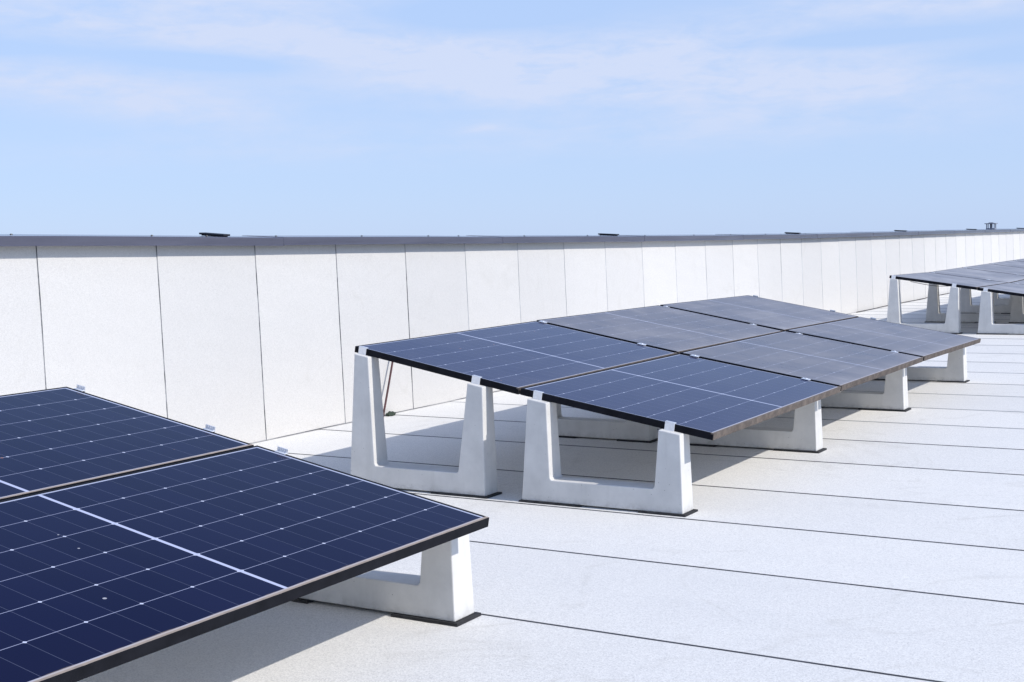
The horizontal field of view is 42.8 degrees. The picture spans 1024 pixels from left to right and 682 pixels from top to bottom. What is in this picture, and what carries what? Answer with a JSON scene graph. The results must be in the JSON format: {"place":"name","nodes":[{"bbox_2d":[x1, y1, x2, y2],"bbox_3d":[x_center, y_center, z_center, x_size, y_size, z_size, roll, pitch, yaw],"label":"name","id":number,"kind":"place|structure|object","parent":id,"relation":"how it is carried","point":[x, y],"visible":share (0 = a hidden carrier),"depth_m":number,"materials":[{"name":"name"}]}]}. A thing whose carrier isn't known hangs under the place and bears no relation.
{"place":"outdoors","nodes":[
{"label":"outdoors","id":0,"kind":"place"},
{"bbox_2d":[0,0,1023,235],"label":"sky","id":1,"kind":"structure","parent":0,"point":[118,117],"materials":[{"name":"blue"}]},
{"bbox_2d":[77,289,1023,681],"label":"roof","id":2,"kind":"structure","parent":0,"point":[877,547],"depth_m":5.50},
{"bbox_2d":[74,384,215,432],"bbox_3d":[-1.583,0.606,5.664,0.965,0.816,0.168,1,5,31],"label":"concrete support","id":3,"kind":"object","parent":2,"relation":"on","point":[210,428],"visible":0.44,"depth_m":5.43,"materials":[{"name":"white concrete"}]},
{"bbox_2d":[0,387,253,500],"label":"solar panel","id":4,"kind":"object","parent":3,"relation":"on","point":[55,438],"visible":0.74,"depth_m":5.11,"materials":[{"name":"blue glass"}]},
{"bbox_2d":[274,446,480,626],"bbox_3d":[-0.580,0.729,5.065,0.968,0.604,0.168,1,5,31],"label":"concrete support","id":5,"kind":"object","parent":2,"relation":"on","point":[438,589],"visible":0.59,"depth_m":4.87,"materials":[{"name":"white concrete"}]},
{"bbox_2d":[0,445,488,681],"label":"solar panel","id":6,"kind":"object","parent":5,"relation":"on","point":[100,575],"visible":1,"depth_m":4.06,"materials":[{"name":"blue glass"}]},
{"bbox_2d":[383,362,392,414],"bbox_3d":[-1.010,0.362,10.686,0.017,0.497,0.249,0,5,21],"label":"red rod","id":7,"kind":"object","parent":2,"relation":"on","point":[386,397],"visible":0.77,"depth_m":10.67,"materials":[{"name":"metal"}]},
{"bbox_2d":[386,411,395,416],"bbox_3d":[-0.996,0.593,10.734,0.071,0.040,0.117,1,5,31],"label":"moss clump","id":8,"kind":"object","parent":2,"relation":"on","point":[390,413],"visible":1,"depth_m":10.71,"materials":[{"name":"green plant"}]},
{"bbox_2d":[351,346,501,498],"bbox_3d":[-0.520,0.442,7.410,0.965,0.818,0.168,1,5,31],"label":"concrete support","id":9,"kind":"object","parent":2,"relation":"on","point":[474,475],"visible":0.87,"depth_m":7.37,"materials":[{"name":"white concrete"}]},
{"bbox_2d":[355,321,676,393],"bbox_3d":[0.101,0.072,8.205,1.122,0.038,2.088,13,12,30],"label":"solar panel","id":10,"kind":"object","parent":9,"relation":"on","point":[514,358],"visible":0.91,"depth_m":7.99,"materials":[{"name":"blue glass"}]},
{"bbox_2d":[538,321,657,442],"bbox_3d":[0.564,0.272,9.190,0.965,0.827,0.168,1,5,31],"label":"concrete support","id":11,"kind":"object","parent":2,"relation":"on","point":[618,430],"visible":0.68,"depth_m":9.10,"materials":[{"name":"white concrete"}]},
{"bbox_2d":[537,305,781,353],"bbox_3d":[1.188,-0.099,9.999,1.122,0.037,2.088,13,11,30],"label":"solar panel","id":12,"kind":"object","parent":11,"relation":"on","point":[677,331],"visible":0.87,"depth_m":9.86,"materials":[{"name":"blue glass"}]},
{"bbox_2d":[519,390,697,516],"bbox_3d":[0.483,0.568,6.811,0.968,0.601,0.168,1,5,31],"label":"concrete support","id":13,"kind":"object","parent":2,"relation":"on","point":[667,493],"visible":0.98,"depth_m":6.79,"materials":[{"name":"white concrete"}]},
{"bbox_2d":[520,354,840,439],"bbox_3d":[1.061,0.289,7.643,1.122,0.038,2.088,12,11,30],"label":"solar panel","id":14,"kind":"object","parent":13,"relation":"on","point":[701,397],"visible":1,"depth_m":7.40,"materials":[{"name":"blue glass"}]},
{"bbox_2d":[689,354,826,452],"bbox_3d":[1.568,0.399,8.591,0.968,0.608,0.168,1,5,31],"label":"concrete support","id":15,"kind":"object","parent":2,"relation":"on","point":[804,435],"visible":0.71,"depth_m":8.41,"materials":[{"name":"white concrete"}]},
{"bbox_2d":[797,333,910,411],"bbox_3d":[2.664,0.236,10.391,0.968,0.598,0.168,1,5,31],"label":"concrete support","id":16,"kind":"object","parent":2,"relation":"on","point":[893,396],"visible":0.53,"depth_m":10.20,"materials":[{"name":"white concrete"}]},
{"bbox_2d":[680,331,922,390],"bbox_3d":[2.148,0.118,9.438,1.122,0.036,2.088,12,11,30],"label":"solar panel","id":17,"kind":"object","parent":16,"relation":"on","point":[844,365],"visible":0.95,"depth_m":9.28,"materials":[{"name":"blue glass"}]},
{"bbox_2d":[856,293,948,312],"bbox_3d":[10.530,-1.214,29.651,0.039,0.023,18.400,1,5,31],"label":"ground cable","id":18,"kind":"object","parent":2,"relation":"on","point":[902,302],"visible":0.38,"depth_m":24.29,"materials":[{"name":"black rubber"}]},
{"bbox_2d":[870,317,969,382],"bbox_3d":[3.745,0.075,12.165,0.968,0.589,0.168,1,5,31],"label":"concrete support","id":19,"kind":"object","parent":2,"relation":"on","point":[955,370],"visible":0.56,"depth_m":11.97,"materials":[{"name":"white concrete"}]},
{"bbox_2d":[786,317,980,360],"bbox_3d":[3.240,-0.038,11.241,1.122,0.037,2.088,12,10,30],"label":"solar panel","id":20,"kind":"object","parent":19,"relation":"on","point":[926,344],"visible":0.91,"depth_m":11.09,"materials":[{"name":"blue glass"}]},
{"bbox_2d":[887,275,962,333],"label":"concrete support","id":21,"kind":"object","parent":2,"relation":"on","point":[952,324],"visible":0.69,"depth_m":16.97,"materials":[{"name":"white concrete"}]},
{"bbox_2d":[889,272,1006,289],"bbox_3d":[6.010,-0.829,17.890,1.122,0.036,2.088,11,9,30],"label":"solar panel","id":22,"kind":"object","parent":21,"relation":"on","point":[949,280],"visible":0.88,"depth_m":17.58,"materials":[{"name":"blue glass"}]},
{"bbox_2d":[926,272,994,322],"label":"concrete support","id":23,"kind":"object","parent":2,"relation":"on","point":[934,314],"visible":0.59,"depth_m":19.01,"materials":[{"name":"white concrete"}]},
{"bbox_2d":[960,267,1017,313],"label":"concrete support","id":24,"kind":"object","parent":2,"relation":"on","point":[966,306],"visible":0.51,"depth_m":20.80,"materials":[{"name":"white concrete"}]},
{"bbox_2d":[934,268,1023,282],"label":"solar panel","id":25,"kind":"object","parent":24,"relation":"on","point":[985,275],"visible":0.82,"depth_m":19.61,"materials":[{"name":"blue glass"}]},
{"bbox_2d":[962,264,1023,274],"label":"solar panel","id":26,"kind":"object","parent":24,"relation":"on","point":[1003,269],"visible":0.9,"depth_m":21.43,"materials":[{"name":"blue glass"}]},
{"bbox_2d":[990,263,1009,304],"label":"concrete support","id":27,"kind":"object","parent":2,"relation":"on","point":[1000,301],"visible":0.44,"depth_m":22.58,"materials":[{"name":"white concrete"}]},
{"bbox_2d":[989,260,1023,267],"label":"solar panel","id":28,"kind":"object","parent":27,"relation":"on","point":[1014,263],"visible":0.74,"depth_m":23.25,"materials":[{"name":"blue glass"}]},
{"bbox_2d":[977,288,1023,334],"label":"concrete support","id":29,"kind":"object","parent":2,"relation":"on","point":[987,325],"visible":1,"depth_m":16.61,"materials":[{"name":"white concrete"}]},
{"bbox_2d":[977,283,1023,296],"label":"solar panel","id":30,"kind":"object","parent":29,"relation":"on","point":[1015,289],"visible":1,"depth_m":16.95,"materials":[{"name":"blue glass"}]},
{"bbox_2d":[1009,283,1023,322],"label":"concrete support","id":31,"kind":"object","parent":2,"relation":"on","point":[1017,311],"visible":0.82,"depth_m":18.43,"materials":[{"name":"white concrete"}]},
{"label":"ground","id":32,"kind":"structure","parent":0,"visible":0},
{"bbox_2d":[0,228,1023,443],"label":"parapet wall","id":33,"kind":"structure","parent":32,"relation":"on","point":[252,339],"depth_m":10.08,"materials":[{"name":"white metal"}]},
{"bbox_2d":[199,232,229,236],"bbox_3d":[-2.099,-0.750,9.220,0.230,0.020,0.070,6,8,28],"label":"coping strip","id":34,"kind":"object","parent":33,"relation":"on","point":[213,234],"visible":0.98,"depth_m":9.19,"materials":[{"name":"black metal"}]},
{"bbox_2d":[598,233,618,235],"bbox_3d":[1.065,-1.175,14.418,0.230,0.020,0.070,5,7,32],"label":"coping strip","id":35,"kind":"object","parent":33,"relation":"on","point":[608,234],"visible":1,"depth_m":14.39,"materials":[{"name":"black metal"}]},
{"bbox_2d":[984,222,997,228],"bbox_3d":[11.737,-2.820,31.996,0.264,0.168,0.264,1,5,31],"label":"vent cowl","id":36,"kind":"object","parent":33,"relation":"on","point":[991,224],"visible":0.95,"depth_m":31.95,"materials":[{"name":"grey metal"}]},
{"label":"concrete support","id":37,"kind":"object","parent":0,"visible":0},
{"bbox_2d":[660,295,858,330],"bbox_3d":[2.280,-0.255,11.803,1.122,0.037,2.088,13,11,30],"label":"solar panel","id":38,"kind":"object","parent":37,"relation":"on","point":[770,313],"visible":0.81,"depth_m":11.68,"materials":[{"name":"blue glass"}]},
{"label":"concrete support","id":39,"kind":"object","parent":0,"visible":0},
{"bbox_2d":[1011,280,1023,284],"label":"solar panel","id":40,"kind":"object","parent":39,"relation":"on","point":[1021,282],"visible":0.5,"depth_m":18.79,"materials":[{"name":"blue glass"}]}
]}

